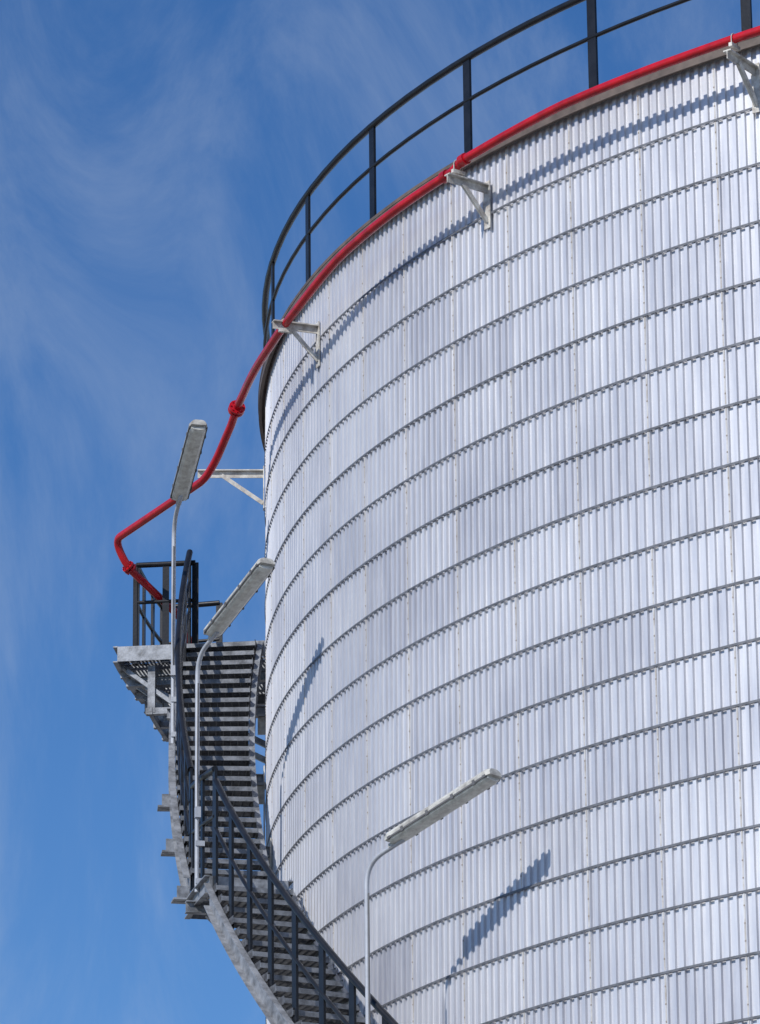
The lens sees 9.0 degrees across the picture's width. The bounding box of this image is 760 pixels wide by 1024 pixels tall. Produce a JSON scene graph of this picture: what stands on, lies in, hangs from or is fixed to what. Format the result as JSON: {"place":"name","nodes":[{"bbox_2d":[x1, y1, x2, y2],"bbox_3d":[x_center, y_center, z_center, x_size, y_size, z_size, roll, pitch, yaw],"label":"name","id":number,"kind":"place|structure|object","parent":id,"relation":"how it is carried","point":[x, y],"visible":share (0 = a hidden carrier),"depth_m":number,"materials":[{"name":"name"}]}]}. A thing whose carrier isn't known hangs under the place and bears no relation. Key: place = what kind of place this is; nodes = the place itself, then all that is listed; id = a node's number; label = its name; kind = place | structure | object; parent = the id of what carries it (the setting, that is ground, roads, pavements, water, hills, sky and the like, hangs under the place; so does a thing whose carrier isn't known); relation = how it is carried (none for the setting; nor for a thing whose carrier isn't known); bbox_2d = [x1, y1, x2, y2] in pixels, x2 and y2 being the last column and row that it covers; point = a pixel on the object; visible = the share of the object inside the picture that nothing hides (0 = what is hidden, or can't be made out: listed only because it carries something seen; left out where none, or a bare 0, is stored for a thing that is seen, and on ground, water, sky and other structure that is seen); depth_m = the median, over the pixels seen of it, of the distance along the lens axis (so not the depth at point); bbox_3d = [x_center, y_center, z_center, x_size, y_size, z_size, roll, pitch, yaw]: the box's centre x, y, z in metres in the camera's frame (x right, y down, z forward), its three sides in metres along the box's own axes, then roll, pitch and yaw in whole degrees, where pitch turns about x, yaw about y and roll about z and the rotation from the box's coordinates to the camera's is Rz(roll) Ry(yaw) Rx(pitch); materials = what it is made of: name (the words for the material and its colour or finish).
{"place":"outdoors","nodes":[
{"label":"outdoors","id":0,"kind":"place"},
{"bbox_2d":[0,0,759,1023],"label":"sky","id":1,"kind":"structure","parent":0,"point":[156,156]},
{"bbox_2d":[258,0,759,1023],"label":"storage tank","id":2,"kind":"object","parent":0,"point":[512,492],"visible":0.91,"depth_m":49.58,"materials":[{"name":"metal"}]},
{"bbox_2d":[113,549,398,1023],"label":"spiral staircase","id":3,"kind":"structure","parent":2,"relation":"attached to","point":[260,910],"depth_m":54.92,"materials":[{"name":"metal"}]},
{"bbox_2d":[170,419,207,742],"bbox_3d":[-2.271,0.829,56.613,0.232,3.431,1.773,4,-21,-11],"label":"fluorescent lamp","id":4,"kind":"object","parent":3,"relation":"on","point":[191,452],"visible":0.98,"depth_m":57.05,"materials":[{"name":"grey metal"}]},
{"bbox_2d":[194,558,274,892],"bbox_3d":[-1.626,2.340,53.066,0.232,3.341,1.784,10,-23,-26],"label":"fluorescent lamp","id":5,"kind":"object","parent":3,"relation":"on","point":[241,596],"visible":1,"depth_m":53.46,"materials":[{"name":"grey metal"}]},
{"bbox_2d":[364,768,501,1023],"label":"fluorescent lamp","id":6,"kind":"object","parent":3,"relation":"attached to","point":[444,806],"visible":1,"depth_m":48.32,"materials":[{"name":"grey metal"}]},
{"bbox_2d":[114,26,759,643],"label":"fire water pipe","id":7,"kind":"object","parent":2,"relation":"attached to","point":[288,324],"visible":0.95,"depth_m":52.08,"materials":[{"name":"red metal"}]}
]}

